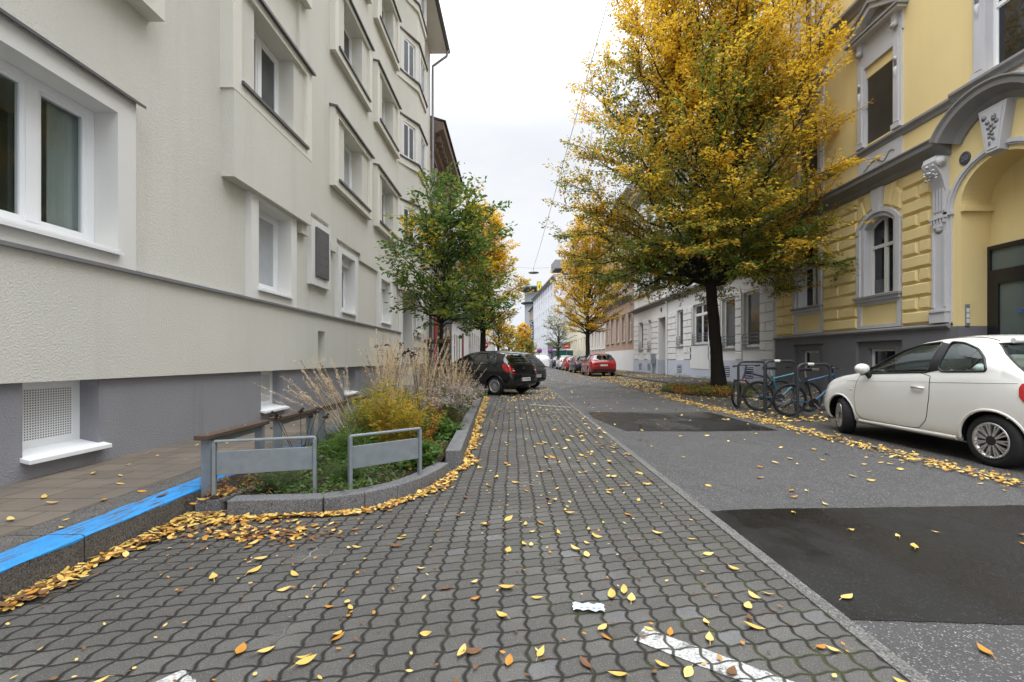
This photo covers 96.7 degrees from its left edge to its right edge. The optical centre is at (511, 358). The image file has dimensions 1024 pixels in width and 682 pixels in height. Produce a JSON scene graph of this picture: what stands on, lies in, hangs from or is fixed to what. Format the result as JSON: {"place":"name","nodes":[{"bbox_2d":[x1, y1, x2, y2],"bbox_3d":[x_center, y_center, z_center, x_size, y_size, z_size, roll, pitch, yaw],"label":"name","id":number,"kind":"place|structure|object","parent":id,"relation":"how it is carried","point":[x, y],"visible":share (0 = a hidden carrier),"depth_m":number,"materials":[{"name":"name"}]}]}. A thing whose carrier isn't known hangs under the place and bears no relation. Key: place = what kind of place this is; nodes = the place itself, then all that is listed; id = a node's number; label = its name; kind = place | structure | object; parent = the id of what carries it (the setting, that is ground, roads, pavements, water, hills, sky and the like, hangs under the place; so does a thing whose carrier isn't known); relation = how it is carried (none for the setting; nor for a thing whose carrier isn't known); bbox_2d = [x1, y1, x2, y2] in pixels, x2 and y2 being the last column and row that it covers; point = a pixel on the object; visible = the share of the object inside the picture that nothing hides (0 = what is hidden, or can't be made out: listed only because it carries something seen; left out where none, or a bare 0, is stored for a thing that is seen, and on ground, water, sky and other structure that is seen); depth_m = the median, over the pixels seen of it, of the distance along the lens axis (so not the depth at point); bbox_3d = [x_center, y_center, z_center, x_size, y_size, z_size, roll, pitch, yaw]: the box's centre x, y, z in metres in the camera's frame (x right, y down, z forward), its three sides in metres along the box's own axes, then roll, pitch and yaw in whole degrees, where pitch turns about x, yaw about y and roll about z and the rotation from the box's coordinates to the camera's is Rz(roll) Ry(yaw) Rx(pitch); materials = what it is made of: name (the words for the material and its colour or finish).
{"place":"outdoors","nodes":[
{"label":"outdoors","id":0,"kind":"place"},
{"bbox_2d":[0,421,332,537],"bbox_3d":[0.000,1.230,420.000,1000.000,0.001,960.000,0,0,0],"label":"ground","id":1,"kind":"structure","parent":0,"point":[114,497],"depth_m":3.88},
{"bbox_2d":[0,386,436,600],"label":"kerb","id":2,"kind":"structure","parent":1,"relation":"on","point":[15,580],"depth_m":2.84,"materials":[{"name":"concrete"}]},
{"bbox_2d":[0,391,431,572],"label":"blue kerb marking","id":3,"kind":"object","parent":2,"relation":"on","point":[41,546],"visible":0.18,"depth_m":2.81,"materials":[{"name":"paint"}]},
{"bbox_2d":[0,0,449,485],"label":"apartment building","id":4,"kind":"structure","parent":1,"relation":"on","point":[180,180],"depth_m":5.88,"materials":[{"name":"white paint"}]},
{"bbox_2d":[20,380,111,464],"bbox_3d":[-4.206,0.552,4.212,0.325,0.684,0.780,0,0,1],"label":"basement window","id":5,"kind":"structure","parent":4,"relation":"in","point":[50,409],"depth_m":4.24,"materials":[{"name":"white metal"}]},
{"bbox_2d":[0,7,145,270],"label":"window","id":6,"kind":"structure","parent":4,"relation":"in","point":[34,70],"depth_m":4.46,"materials":[{"name":"white plastic"}]},
{"bbox_2d":[125,0,164,21],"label":"window","id":7,"kind":"structure","parent":4,"relation":"in","point":[151,10],"depth_m":5.02,"materials":[{"name":"beige paint"}]},
{"bbox_2d":[220,0,315,161],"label":"window","id":8,"kind":"structure","parent":4,"relation":"in","point":[259,59],"depth_m":7.63,"materials":[{"name":"beige paint"}]},
{"bbox_2d":[245,191,296,307],"bbox_3d":[-4.137,-1.750,7.721,0.375,1.660,1.440,0,0,1],"label":"window","id":9,"kind":"structure","parent":4,"relation":"in","point":[270,232],"depth_m":7.93,"materials":[{"name":"white plastic"}]},
{"bbox_2d":[260,371,288,413],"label":"basement window","id":10,"kind":"structure","parent":4,"relation":"in","point":[267,406],"depth_m":7.91,"materials":[{"name":"white plastic"}]},
{"bbox_2d":[315,226,328,280],"bbox_3d":[-3.963,-2.180,9.519,0.041,1.000,0.600,0,0,1],"label":"memorial plaque","id":11,"kind":"object","parent":4,"relation":"attached to","point":[321,253],"visible":1,"depth_m":9.43,"materials":[{"name":"stone"}]},
{"bbox_2d":[334,246,357,321],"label":"window","id":12,"kind":"structure","parent":4,"relation":"in","point":[345,280],"depth_m":11.38,"materials":[{"name":"white plastic"}]},
{"bbox_2d":[329,103,374,219],"bbox_3d":[-4.039,-4.718,11.285,0.470,1.795,2.630,0,0,1],"label":"window","id":13,"kind":"structure","parent":4,"relation":"in","point":[350,157],"depth_m":11.42,"materials":[{"name":"beige paint"}]},
{"bbox_2d":[330,0,374,111],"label":"window","id":14,"kind":"structure","parent":4,"relation":"in","point":[351,46],"depth_m":11.51,"materials":[{"name":"beige paint"}]},
{"bbox_2d":[376,270,392,329],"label":"window","id":15,"kind":"structure","parent":4,"relation":"in","point":[384,319],"depth_m":14.46,"materials":[{"name":"white plastic"}]},
{"bbox_2d":[373,163,401,246],"bbox_3d":[-4.008,-4.718,14.285,0.470,1.795,2.530,0,0,1],"label":"window","id":16,"kind":"structure","parent":4,"relation":"in","point":[386,197],"depth_m":14.35,"materials":[{"name":"white plastic"}]},
{"bbox_2d":[373,58,401,158],"bbox_3d":[-4.008,-7.697,14.285,0.470,1.795,2.530,0,0,1],"label":"window","id":17,"kind":"structure","parent":4,"relation":"in","point":[386,106],"depth_m":14.33,"materials":[{"name":"beige paint"}]},
{"bbox_2d":[373,0,401,71],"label":"window","id":18,"kind":"structure","parent":4,"relation":"in","point":[386,15],"depth_m":14.82,"materials":[{"name":"white plastic"}]},
{"bbox_2d":[429,115,462,372],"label":"townhouse","id":19,"kind":"structure","parent":1,"relation":"on","point":[444,155],"depth_m":23.92,"materials":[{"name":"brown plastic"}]},
{"bbox_2d":[451,249,472,361],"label":"shop building","id":20,"kind":"structure","parent":1,"relation":"on","point":[460,348],"depth_m":34.59,"materials":[{"name":"grey paint"}]},
{"bbox_2d":[451,218,479,353],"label":"apartment block","id":21,"kind":"structure","parent":1,"relation":"on","point":[474,343],"depth_m":48.79,"materials":[{"name":"white paint"}]},
{"bbox_2d":[510,321,535,353],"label":"street tree","id":22,"kind":"object","parent":1,"relation":"on","point":[523,332],"visible":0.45,"depth_m":83.25,"materials":[{"name":"yellow plant"}]},
{"bbox_2d":[517,285,541,350],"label":"tower","id":23,"kind":"structure","parent":1,"relation":"on","point":[528,303],"depth_m":169.19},
{"bbox_2d":[530,259,574,355],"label":"office building","id":24,"kind":"structure","parent":1,"relation":"on","point":[543,299],"depth_m":100.94,"materials":[{"name":"white paint"}]},
{"bbox_2d":[541,308,576,368],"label":"street tree","id":25,"kind":"object","parent":1,"relation":"on","point":[559,338],"visible":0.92,"depth_m":54.83,"materials":[{"name":"green plant"}]},
{"bbox_2d":[567,288,585,355],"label":"townhouse","id":26,"kind":"structure","parent":1,"relation":"on","point":[578,345],"depth_m":75.50,"materials":[{"name":"beige paint"}]},
{"bbox_2d":[549,205,628,372],"bbox_3d":[6.229,-5.512,36.891,6.546,13.683,6.737,0,0,0],"label":"street tree","id":27,"kind":"object","parent":1,"relation":"on","point":[590,327],"visible":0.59,"depth_m":36.41,"materials":[{"name":"yellow plant"}]},
{"bbox_2d":[585,244,605,353],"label":"townhouse","id":28,"kind":"structure","parent":1,"relation":"on","point":[597,342],"depth_m":56.95,"materials":[{"name":"white paint"}]},
{"bbox_2d":[605,181,638,370],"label":"townhouse","id":29,"kind":"structure","parent":1,"relation":"on","point":[619,341],"depth_m":44.04,"materials":[{"name":"beige paint"}]},
{"bbox_2d":[629,22,776,385],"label":"townhouse","id":30,"kind":"structure","parent":1,"relation":"on","point":[672,335],"depth_m":25.88,"materials":[{"name":"white paint"}]},
{"bbox_2d":[691,303,707,345],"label":"window","id":31,"kind":"structure","parent":30,"relation":"in","point":[701,317],"depth_m":26.12,"materials":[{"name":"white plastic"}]},
{"bbox_2d":[721,296,734,349],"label":"window","id":32,"kind":"structure","parent":30,"relation":"in","point":[729,336],"depth_m":22.65,"materials":[{"name":"white plastic"}]},
{"bbox_2d":[741,289,759,348],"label":"window","id":33,"kind":"structure","parent":30,"relation":"in","point":[752,337],"depth_m":20.50,"materials":[{"name":"white plastic"}]},
{"bbox_2d":[605,373,825,409],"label":"pavement kerb","id":34,"kind":"structure","parent":1,"relation":"on","point":[786,400],"depth_m":20.21,"materials":[{"name":"concrete"}]},
{"bbox_2d":[543,383,930,681],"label":"road edge strip","id":35,"kind":"object","parent":1,"relation":"on","point":[903,668],"depth_m":2.37,"materials":[{"name":"concrete"}]},
{"bbox_2d":[547,367,1023,484],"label":"road gutter kerb","id":36,"kind":"structure","parent":1,"relation":"on","point":[927,460],"depth_m":5.93,"materials":[{"name":"concrete"}]},
{"bbox_2d":[771,0,1023,390],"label":"townhouse","id":37,"kind":"structure","parent":1,"relation":"on","point":[935,247],"depth_m":12.04,"materials":[{"name":"yellow paint"}]},
{"bbox_2d":[790,220,823,334],"bbox_3d":[10.745,-2.935,16.400,0.450,4.070,1.660,0,0,0],"label":"window","id":38,"kind":"structure","parent":37,"relation":"in","point":[808,301],"depth_m":16.60,"materials":[{"name":"white paint"}]},
{"bbox_2d":[786,66,827,206],"bbox_3d":[10.616,-7.975,16.380,0.572,4.950,1.960,0,0,0],"label":"window","id":39,"kind":"structure","parent":37,"relation":"in","point":[818,160],"depth_m":16.14,"materials":[{"name":"white plastic"}]},
{"bbox_2d":[795,0,823,58],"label":"window","id":40,"kind":"structure","parent":37,"relation":"in","point":[820,4],"depth_m":16.66,"materials":[{"name":"white plastic"}]},
{"bbox_2d":[805,350,818,369],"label":"basement window","id":41,"kind":"structure","parent":37,"relation":"in","point":[810,356],"depth_m":16.50,"materials":[{"name":"black glass"}]},
{"bbox_2d":[843,0,908,175],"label":"window","id":42,"kind":"structure","parent":37,"relation":"in","point":[881,28],"depth_m":13.23,"materials":[{"name":"grey paint"}]},
{"bbox_2d":[852,185,902,328],"bbox_3d":[10.745,-2.935,13.250,0.450,4.070,1.660,0,0,0],"label":"window","id":43,"kind":"structure","parent":37,"relation":"in","point":[879,244],"depth_m":13.38,"materials":[{"name":"white paint"}]},
{"bbox_2d":[872,348,894,369],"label":"basement window","id":44,"kind":"structure","parent":37,"relation":"in","point":[878,355],"depth_m":13.34,"materials":[{"name":"glass"}]},
{"bbox_2d":[944,97,1023,325],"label":"doorway","id":45,"kind":"structure","parent":37,"relation":"in","point":[978,180],"depth_m":10.45,"materials":[{"name":"grey stone"}]},
{"bbox_2d":[970,0,1023,99],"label":"window","id":46,"kind":"structure","parent":37,"relation":"in","point":[998,25],"depth_m":10.19,"materials":[{"name":"white plastic"}]},
{"bbox_2d":[987,239,1023,334],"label":"door","id":47,"kind":"structure","parent":37,"relation":"in","point":[1005,261],"depth_m":10.46,"materials":[{"name":"black paint"}]},
{"bbox_2d":[0,382,425,536],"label":"pavement","id":48,"kind":"structure","parent":0,"point":[24,504],"depth_m":3.88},
{"bbox_2d":[270,407,328,446],"bbox_3d":[-2.178,0.811,4.695,0.572,0.641,0.257,0,0,-26],"label":"seed stalk","id":49,"kind":"object","parent":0,"point":[315,412],"visible":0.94,"depth_m":4.72,"materials":[{"name":"brown plant"}]},
{"bbox_2d":[344,329,449,437],"bbox_3d":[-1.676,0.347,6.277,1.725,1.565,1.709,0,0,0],"label":"ornamental grass","id":50,"kind":"object","parent":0,"point":[390,356],"depth_m":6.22,"materials":[{"name":"beige plant"}]},
{"bbox_2d":[394,330,473,418],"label":"ornamental grass","id":51,"kind":"object","parent":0,"point":[426,361],"depth_m":7.23,"materials":[{"name":"beige plant"}]},
{"bbox_2d":[0,382,909,681],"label":"parking paving","id":52,"kind":"structure","parent":0,"point":[226,612],"depth_m":2.30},
{"bbox_2d":[0,510,226,611],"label":"fallen leaves","id":53,"kind":"object","parent":52,"relation":"on","point":[9,602],"visible":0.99,"depth_m":2.67,"materials":[{"name":"yellow plant"}]},
{"bbox_2d":[156,669,195,681],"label":"bay line marking","id":54,"kind":"object","parent":52,"relation":"on","point":[182,675],"visible":1,"depth_m":1.70,"materials":[{"name":"white paint"}]},
{"bbox_2d":[194,420,269,498],"bbox_3d":[-2.450,0.952,4.040,0.110,0.696,0.920,0,0,0],"label":"leaning rail","id":55,"kind":"object","parent":52,"relation":"on","point":[257,428],"visible":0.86,"depth_m":3.70,"materials":[{"name":"metal"}]},
{"bbox_2d":[138,519,386,548],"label":"fallen leaves","id":56,"kind":"object","parent":52,"relation":"on","point":[224,533],"visible":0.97,"depth_m":3.10,"materials":[{"name":"yellow plant"}]},
{"bbox_2d":[212,435,316,498],"bbox_3d":[-2.005,0.948,3.710,0.762,0.604,0.044,0,0,-17],"label":"guard rail","id":57,"kind":"object","parent":52,"relation":"on","point":[232,462],"visible":0.86,"depth_m":3.69,"materials":[{"name":"metal"}]},
{"bbox_2d":[269,408,316,447],"bbox_3d":[-2.450,0.952,5.140,0.110,0.696,0.920,0,0,0],"label":"leaning rail","id":58,"kind":"object","parent":52,"relation":"on","point":[287,418],"visible":0.53,"depth_m":4.99,"materials":[{"name":"metal"}]},
{"bbox_2d":[315,400,348,445],"bbox_3d":[-2.450,0.952,6.240,0.110,0.696,0.920,0,0,0],"label":"leaning rail","id":59,"kind":"object","parent":52,"relation":"on","point":[321,432],"visible":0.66,"depth_m":5.85,"materials":[{"name":"metal"}]},
{"bbox_2d":[198,465,468,524],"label":"fallen leaves","id":60,"kind":"object","parent":52,"relation":"on","point":[447,478],"visible":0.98,"depth_m":3.50,"materials":[{"name":"yellow plant"}]},
{"bbox_2d":[195,397,482,515],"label":"planter kerb","id":61,"kind":"structure","parent":52,"relation":"on","point":[373,495],"depth_m":3.63,"materials":[{"name":"grey stone"}]},
{"bbox_2d":[219,407,469,501],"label":"planter soil","id":62,"kind":"structure","parent":61,"relation":"in","point":[319,481],"depth_m":4.33,"materials":[{"name":"brown soil"}]},
{"bbox_2d":[254,470,303,490],"bbox_3d":[-2.007,1.021,3.943,0.445,0.294,0.484,0,0,-14],"label":"artemisia","id":63,"kind":"object","parent":62,"relation":"on","point":[286,481],"visible":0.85,"depth_m":3.89,"materials":[{"name":"green plant"}]},
{"bbox_2d":[253,355,381,443],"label":"ornamental grass","id":64,"kind":"object","parent":62,"relation":"on","point":[304,396],"depth_m":5.79,"materials":[{"name":"beige plant"}]},
{"bbox_2d":[207,396,473,497],"bbox_3d":[-1.623,1.027,8.516,1.742,0.284,9.881,0,0,0],"label":"ground cover","id":65,"kind":"object","parent":62,"relation":"on","point":[360,478],"visible":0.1,"depth_m":4.08,"materials":[{"name":"green plant"}]},
{"bbox_2d":[319,454,372,480],"bbox_3d":[-1.558,1.003,4.256,0.527,0.332,0.503,0,0,0],"label":"artemisia","id":66,"kind":"object","parent":62,"relation":"on","point":[339,469],"visible":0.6,"depth_m":4.21,"materials":[{"name":"green plant"}]},
{"bbox_2d":[317,418,381,464],"bbox_3d":[-1.738,0.933,4.873,0.768,0.625,0.774,0,0,0],"label":"leafy plant","id":67,"kind":"object","parent":62,"relation":"on","point":[341,446],"visible":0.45,"depth_m":4.79,"materials":[{"name":"green plant"}]},
{"bbox_2d":[339,380,402,442],"bbox_3d":[-1.649,0.703,5.476,0.711,0.909,0.806,0,0,45],"label":"shrub","id":68,"kind":"object","parent":62,"relation":"on","point":[359,420],"visible":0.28,"depth_m":5.37,"materials":[{"name":"yellow plant"}]},
{"bbox_2d":[350,376,430,442],"bbox_3d":[-1.393,0.671,5.278,0.896,0.973,0.981,0,0,0],"label":"shrub","id":69,"kind":"object","parent":62,"relation":"on","point":[393,418],"visible":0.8,"depth_m":5.17,"materials":[{"name":"yellow plant"}]},
{"bbox_2d":[394,402,442,439],"bbox_3d":[-1.286,0.867,6.191,0.745,0.586,0.673,0,0,0],"label":"leafy plant","id":70,"kind":"object","parent":62,"relation":"on","point":[425,426],"visible":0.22,"depth_m":6.19,"materials":[{"name":"green plant"}]},
{"bbox_2d":[397,438,443,468],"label":"leafy plant","id":71,"kind":"object","parent":62,"relation":"on","point":[431,456],"visible":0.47,"depth_m":4.69,"materials":[{"name":"green plant"}]},
{"bbox_2d":[413,390,447,442],"bbox_3d":[-1.042,0.784,5.690,0.477,0.812,0.390,0,0,26],"label":"shrub","id":72,"kind":"object","parent":62,"relation":"on","point":[428,431],"visible":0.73,"depth_m":5.70,"materials":[{"name":"yellow plant"}]},
{"bbox_2d":[424,339,451,397],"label":"stakes","id":73,"kind":"object","parent":62,"relation":"on","point":[433,341],"visible":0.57,"depth_m":9.83,"materials":[{"name":"brown wood"}]},
{"bbox_2d":[408,375,483,423],"bbox_3d":[-1.080,0.714,7.313,1.165,0.900,1.222,0,0,-38],"label":"aster","id":74,"kind":"object","parent":62,"relation":"on","point":[453,403],"visible":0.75,"depth_m":7.21,"materials":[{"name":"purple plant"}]},
{"bbox_2d":[425,412,466,439],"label":"leafy plant","id":75,"kind":"object","parent":62,"relation":"on","point":[446,426],"visible":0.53,"depth_m":6.37,"materials":[{"name":"green plant"}]},
{"bbox_2d":[375,161,527,398],"bbox_3d":[-1.273,-1.467,10.035,3.263,5.433,3.519,0,0,0],"label":"street tree","id":76,"kind":"object","parent":62,"relation":"on","point":[465,230],"visible":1,"depth_m":9.60,"materials":[{"name":"green plant"}]},
{"bbox_2d":[428,355,485,419],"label":"ornamental grass","id":77,"kind":"object","parent":62,"relation":"on","point":[456,374],"depth_m":8.49,"materials":[{"name":"beige plant"}]},
{"bbox_2d":[348,427,421,488],"bbox_3d":[-1.107,0.944,4.025,0.684,0.612,0.044,0,0,-41],"label":"guard rail","id":78,"kind":"object","parent":52,"relation":"on","point":[365,455],"visible":0.84,"depth_m":3.99,"materials":[{"name":"metal"}]},
{"bbox_2d":[5,453,848,681],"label":"leaf crumbs","id":79,"kind":"object","parent":52,"relation":"on","point":[474,666],"visible":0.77,"depth_m":2.23,"materials":[{"name":"yellow plant"}]},
{"bbox_2d":[462,396,490,465],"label":"fallen leaves","id":80,"kind":"object","parent":52,"relation":"on","point":[467,460],"visible":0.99,"depth_m":6.78,"materials":[{"name":"yellow plant"}]},
{"bbox_2d":[430,351,536,394],"bbox_3d":[-1.144,0.461,16.345,4.016,1.481,2.040,0,0,36],"label":"parked car","id":81,"kind":"object","parent":52,"relation":"on","point":[509,369],"visible":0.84,"depth_m":15.16,"materials":[{"name":"black paint"}]},
{"bbox_2d":[444,192,533,350],"bbox_3d":[-1.372,-3.616,23.719,5.093,9.733,5.010,0,0,0],"label":"street tree","id":82,"kind":"object","parent":52,"relation":"on","point":[501,256],"visible":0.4,"depth_m":23.00,"materials":[{"name":"yellow plant"}]},
{"bbox_2d":[477,308,520,350],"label":"street tree","id":83,"kind":"object","parent":52,"relation":"on","point":[498,344],"visible":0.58,"depth_m":42.64,"materials":[{"name":"yellow plant"}]},
{"bbox_2d":[509,352,546,388],"bbox_3d":[-0.594,0.461,19.195,4.016,1.481,2.040,0,0,36],"label":"parked car","id":84,"kind":"object","parent":52,"relation":"on","point":[539,365],"visible":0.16,"depth_m":18.31,"materials":[{"name":"grey paint"}]},
{"bbox_2d":[487,382,632,462],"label":"fallen leaves","id":85,"kind":"object","parent":52,"relation":"on","point":[549,416],"depth_m":9.64,"materials":[{"name":"yellow plant"}]},
{"bbox_2d":[572,602,604,611],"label":"litter","id":86,"kind":"object","parent":52,"relation":"on","point":[595,607],"visible":1,"depth_m":2.17,"materials":[{"name":"white paper"}]},
{"bbox_2d":[634,627,792,681],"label":"bay line marking","id":87,"kind":"object","parent":52,"relation":"on","point":[697,655],"visible":1,"depth_m":1.82,"materials":[{"name":"white paint"}]},
{"bbox_2d":[430,0,776,350],"label":"sky","id":88,"kind":"structure","parent":0,"point":[502,97],"materials":[{"name":"white"}]},
{"bbox_2d":[615,370,824,404],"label":"sidewalk","id":89,"kind":"structure","parent":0,"point":[673,379],"depth_m":22.96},
{"bbox_2d":[542,367,1023,681],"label":"road","id":90,"kind":"structure","parent":0,"point":[730,471],"depth_m":4.48,"materials":[{"name":"grey asphalt"}]},
{"bbox_2d":[588,412,775,430],"bbox_3d":[3.047,1.196,8.874,2.817,0.001,2.751,0,0,0],"label":"asphalt patch","id":91,"kind":"object","parent":90,"relation":"on","point":[671,421],"visible":1,"depth_m":8.53,"materials":[{"name":"grey asphalt"}]},
{"bbox_2d":[660,395,1023,486],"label":"fallen leaves","id":92,"kind":"object","parent":90,"relation":"on","point":[882,448],"visible":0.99,"depth_m":6.04,"materials":[{"name":"yellow plant"}]},
{"bbox_2d":[711,505,1023,623],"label":"asphalt patch","id":93,"kind":"object","parent":90,"relation":"on","point":[963,564],"visible":1,"depth_m":2.75,"materials":[{"name":"black asphalt"}]},
{"bbox_2d":[549,366,1023,479],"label":"parking lane","id":94,"kind":"structure","parent":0,"point":[943,449],"depth_m":7.16,"materials":[{"name":"grey asphalt"}]},
{"bbox_2d":[580,353,615,375],"bbox_3d":[6.020,0.413,32.192,2.160,1.560,4.376,0,0,-1],"label":"parked car","id":95,"kind":"object","parent":94,"relation":"on","point":[603,363],"visible":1,"depth_m":30.19,"materials":[{"name":"red paint"}]},
{"bbox_2d":[562,370,835,421],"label":"fallen leaves","id":96,"kind":"object","parent":94,"relation":"on","point":[658,391],"visible":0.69,"depth_m":16.74,"materials":[{"name":"yellow plant"}]},
{"bbox_2d":[662,388,747,396],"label":"tree pit soil","id":97,"kind":"object","parent":94,"relation":"on","point":[701,394],"visible":0.38,"depth_m":15.30,"materials":[{"name":"brown soil"}]},
{"bbox_2d":[539,0,884,387],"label":"street tree","id":98,"kind":"object","parent":97,"relation":"on","point":[691,73],"visible":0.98,"depth_m":14.93,"materials":[{"name":"yellow plant"}]},
{"bbox_2d":[662,380,773,396],"bbox_3d":[7.170,1.041,16.093,3.478,0.437,4.516,0,0,0],"label":"ground cover","id":99,"kind":"object","parent":97,"relation":"on","point":[685,388],"visible":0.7,"depth_m":15.58,"materials":[{"name":"green plant"}]},
{"bbox_2d":[735,360,766,408],"bbox_3d":[5.700,0.671,10.800,0.780,1.258,0.117,0,0,0],"label":"bicycle rack","id":100,"kind":"object","parent":94,"relation":"on","point":[738,378],"visible":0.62,"depth_m":10.78,"materials":[{"name":"metal"}]},
{"bbox_2d":[731,364,793,407],"bbox_3d":[6.039,0.667,11.052,1.609,1.040,0.534,0,-4,4],"label":"bicycle","id":101,"kind":"object","parent":94,"relation":"on","point":[755,389],"visible":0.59,"depth_m":11.02,"materials":[{"name":"metal"}]},
{"bbox_2d":[762,360,796,413],"bbox_3d":[5.805,0.660,9.850,0.790,1.280,0.117,0,0,0],"label":"bicycle rack","id":102,"kind":"object","parent":94,"relation":"on","point":[764,383],"visible":0.77,"depth_m":9.83,"materials":[{"name":"metal"}]},
{"bbox_2d":[741,365,822,411],"bbox_3d":[6.107,0.668,10.301,1.751,1.040,0.620,0,-5,8],"label":"bicycle","id":103,"kind":"object","parent":94,"relation":"on","point":[780,398],"visible":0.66,"depth_m":10.30,"materials":[{"name":"metal"}]},
{"bbox_2d":[772,365,842,415],"bbox_3d":[6.191,0.668,9.239,1.712,1.040,0.611,0,4,6],"label":"bicycle","id":104,"kind":"object","parent":94,"relation":"on","point":[813,403],"visible":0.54,"depth_m":9.25,"materials":[{"name":"metal"}]},
{"bbox_2d":[794,363,833,418],"bbox_3d":[6.035,0.690,9.100,0.770,1.220,0.117,0,0,0],"label":"bicycle rack","id":105,"kind":"object","parent":94,"relation":"on","point":[797,380],"visible":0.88,"depth_m":9.08,"materials":[{"name":"metal"}]},
{"bbox_2d":[824,334,1023,466],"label":"parked car","id":106,"kind":"object","parent":94,"relation":"on","point":[979,408],"visible":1,"depth_m":5.51,"materials":[{"name":"white paint"}]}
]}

